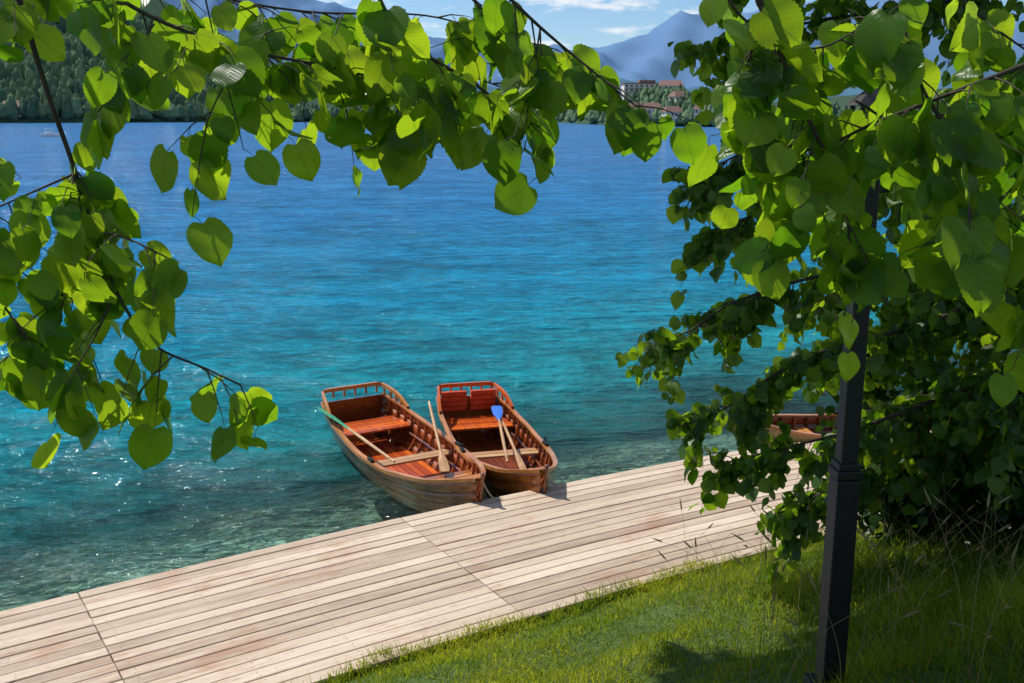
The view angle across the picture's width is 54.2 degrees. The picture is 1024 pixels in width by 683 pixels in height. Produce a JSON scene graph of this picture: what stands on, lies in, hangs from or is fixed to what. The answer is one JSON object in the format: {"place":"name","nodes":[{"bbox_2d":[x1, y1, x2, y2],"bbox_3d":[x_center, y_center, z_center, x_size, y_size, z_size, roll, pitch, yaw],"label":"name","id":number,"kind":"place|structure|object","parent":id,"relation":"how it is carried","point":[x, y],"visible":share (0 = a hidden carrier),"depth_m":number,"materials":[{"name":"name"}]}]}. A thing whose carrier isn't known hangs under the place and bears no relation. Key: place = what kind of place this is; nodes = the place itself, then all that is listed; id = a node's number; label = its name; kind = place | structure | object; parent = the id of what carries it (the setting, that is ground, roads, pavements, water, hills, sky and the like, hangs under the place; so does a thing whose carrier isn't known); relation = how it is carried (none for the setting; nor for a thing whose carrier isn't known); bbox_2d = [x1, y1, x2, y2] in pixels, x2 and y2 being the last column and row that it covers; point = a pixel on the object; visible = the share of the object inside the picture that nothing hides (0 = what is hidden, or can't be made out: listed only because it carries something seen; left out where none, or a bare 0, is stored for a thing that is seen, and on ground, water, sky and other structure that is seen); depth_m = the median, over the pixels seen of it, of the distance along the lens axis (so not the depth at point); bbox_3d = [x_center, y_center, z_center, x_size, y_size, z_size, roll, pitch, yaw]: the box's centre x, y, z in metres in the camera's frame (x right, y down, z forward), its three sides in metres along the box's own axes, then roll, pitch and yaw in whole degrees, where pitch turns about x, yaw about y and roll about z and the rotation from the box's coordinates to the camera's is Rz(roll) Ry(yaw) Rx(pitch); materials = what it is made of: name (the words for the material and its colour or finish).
{"place":"outdoors","nodes":[
{"label":"outdoors","id":0,"kind":"place"},
{"bbox_2d":[0,3,949,125],"bbox_3d":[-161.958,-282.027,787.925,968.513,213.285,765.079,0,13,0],"label":"background forest","id":1,"kind":"object","parent":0,"point":[20,82],"visible":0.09,"depth_m":788.60,"materials":[{"name":"green plant"}]},
{"bbox_2d":[646,109,654,120],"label":"walls","id":2,"kind":"structure","parent":1,"relation":"on","point":[650,113],"depth_m":498.73,"materials":[{"name":"white paint"}]},
{"bbox_2d":[643,103,661,108],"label":"roof","id":3,"kind":"structure","parent":2,"relation":"on","point":[652,104],"depth_m":499.59,"materials":[{"name":"tile"}]},
{"bbox_2d":[662,112,681,123],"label":"walls","id":4,"kind":"structure","parent":1,"relation":"on","point":[674,117],"depth_m":484.60,"materials":[{"name":"white paint"}]},
{"bbox_2d":[661,106,682,111],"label":"roof","id":5,"kind":"structure","parent":4,"relation":"on","point":[674,108],"depth_m":485.17,"materials":[{"name":"tile"}]},
{"bbox_2d":[694,109,701,117],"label":"walls","id":6,"kind":"structure","parent":1,"relation":"on","point":[695,114],"depth_m":476.88,"materials":[{"name":"white paint"}]},
{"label":"walls","id":7,"kind":"object","parent":1,"relation":"on","visible":0},
{"bbox_2d":[667,91,684,96],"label":"roof","id":8,"kind":"structure","parent":7,"relation":"on","point":[676,93],"depth_m":502.86,"materials":[{"name":"tile"}]},
{"bbox_2d":[0,0,952,126],"bbox_3d":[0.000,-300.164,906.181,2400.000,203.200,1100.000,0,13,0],"label":"background hills","id":9,"kind":"structure","parent":0,"point":[154,7],"depth_m":831.07,"materials":[{"name":"green plant"}]},
{"bbox_2d":[0,122,1016,634],"bbox_3d":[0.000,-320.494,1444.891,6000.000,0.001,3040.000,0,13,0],"label":"lake water","id":10,"kind":"structure","parent":0,"point":[440,270],"depth_m":28.58,"materials":[{"name":"blue liquid"}]},
{"bbox_2d":[39,129,59,136],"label":"motorboat","id":11,"kind":"object","parent":10,"relation":"on","point":[51,134],"visible":0.84,"depth_m":246.12,"materials":[{"name":"white plastic"}]},
{"bbox_2d":[317,382,485,513],"bbox_3d":[-1.452,1.617,14.055,1.476,1.000,4.651,-7,15,-27],"label":"rowing boat","id":12,"kind":"object","parent":10,"relation":"on","point":[411,459],"visible":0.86,"depth_m":14.50,"materials":[{"name":"brown wood"}]},
{"bbox_2d":[0,431,930,682],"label":"wooden dock","id":13,"kind":"object","parent":10,"relation":"in","point":[299,610],"visible":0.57,"depth_m":9.92,"materials":[{"name":"brown wood"}]},
{"bbox_2d":[480,467,564,499],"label":"mooring ropes","id":14,"kind":"object","parent":13,"relation":"on","point":[502,498],"visible":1,"depth_m":12.15,"materials":[{"name":"brown fabric"}]},
{"bbox_2d":[436,381,557,497],"bbox_3d":[-0.178,1.570,14.264,1.296,1.000,4.143,-3,13,-16],"label":"rowing boat","id":15,"kind":"object","parent":10,"relation":"on","point":[515,454],"visible":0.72,"depth_m":15.18,"materials":[{"name":"brown wood"}]},
{"bbox_2d":[734,407,930,445],"bbox_3d":[5.405,1.389,15.066,4.451,1.000,1.296,-2,14,-9],"label":"rowing boat","id":16,"kind":"object","parent":10,"relation":"on","point":[803,427],"visible":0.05,"depth_m":15.31,"materials":[{"name":"brown wood"}]},
{"bbox_2d":[0,342,1023,682],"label":"ground","id":17,"kind":"structure","parent":0,"point":[308,484],"depth_m":15.58,"materials":[{"name":"soil"}]},
{"bbox_2d":[0,0,706,469],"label":"linden tree","id":18,"kind":"object","parent":17,"relation":"on","point":[88,268],"visible":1,"depth_m":2.90,"materials":[{"name":"green plant"}]},
{"bbox_2d":[283,517,1023,682],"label":"lawn grass","id":19,"kind":"structure","parent":17,"relation":"on","point":[512,646],"depth_m":7.81,"materials":[{"name":"green plant"}]},
{"bbox_2d":[532,519,1023,682],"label":"bank grass","id":20,"kind":"structure","parent":17,"relation":"on","point":[985,570],"depth_m":7.18,"materials":[{"name":"green plant"}]},
{"bbox_2d":[615,0,1023,584],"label":"linden tree","id":21,"kind":"object","parent":17,"relation":"on","point":[918,330],"visible":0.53,"depth_m":8.20,"materials":[{"name":"green plant"}]},
{"bbox_2d":[633,466,1023,682],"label":"tall grass","id":22,"kind":"structure","parent":17,"relation":"on","point":[896,577],"depth_m":6.94,"materials":[{"name":"plant"}]},
{"bbox_2d":[803,88,879,682],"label":"lamp post","id":23,"kind":"object","parent":17,"relation":"on","point":[845,472],"visible":0.75,"depth_m":5.49,"materials":[{"name":"black metal"}]},
{"bbox_2d":[687,0,1023,408],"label":"linden tree","id":24,"kind":"object","parent":17,"relation":"on","point":[965,241],"visible":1,"depth_m":2.91,"materials":[{"name":"green plant"}]},
{"bbox_2d":[795,351,1023,560],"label":"shrub","id":25,"kind":"object","parent":17,"relation":"on","point":[961,498],"visible":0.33,"depth_m":9.06,"materials":[{"name":"green plant"}]},
{"bbox_2d":[987,470,1023,531],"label":"shrub","id":26,"kind":"object","parent":17,"relation":"on","point":[1019,506],"visible":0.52,"depth_m":8.09,"materials":[{"name":"green plant"}]},
{"bbox_2d":[163,0,1023,88],"bbox_3d":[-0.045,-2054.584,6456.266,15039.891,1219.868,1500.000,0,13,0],"label":"mountain range","id":27,"kind":"structure","parent":0,"point":[649,55],"depth_m":6616.13,"materials":[{"name":"blue stone"}]},
{"bbox_2d":[220,32,1018,101],"bbox_3d":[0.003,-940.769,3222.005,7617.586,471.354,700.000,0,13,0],"label":"mountain range","id":28,"kind":"structure","parent":0,"point":[846,92],"depth_m":3352.05,"materials":[{"name":"stone"}]},
{"bbox_2d":[621,84,654,98],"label":"walls","id":29,"kind":"structure","parent":0,"point":[629,87],"depth_m":546.73,"materials":[{"name":"white paint"}]},
{"bbox_2d":[620,80,655,96],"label":"roof","id":30,"kind":"structure","parent":29,"relation":"on","point":[646,81],"depth_m":548.44,"materials":[{"name":"tile"}]},
{"bbox_2d":[625,85,652,94],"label":"windows","id":31,"kind":"structure","parent":29,"relation":"attached to","point":[636,89],"depth_m":546.64,"materials":[{"name":"grey glass"}]},
{"bbox_2d":[318,0,1023,49],"label":"sky","id":32,"kind":"structure","parent":0,"point":[591,23],"materials":[{"name":"blue"}]},
{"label":"walls","id":33,"kind":"object","parent":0,"visible":0},
{"bbox_2d":[658,80,683,85],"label":"roof","id":34,"kind":"structure","parent":33,"relation":"on","point":[669,82],"depth_m":539.79,"materials":[{"name":"tile"}]}
]}

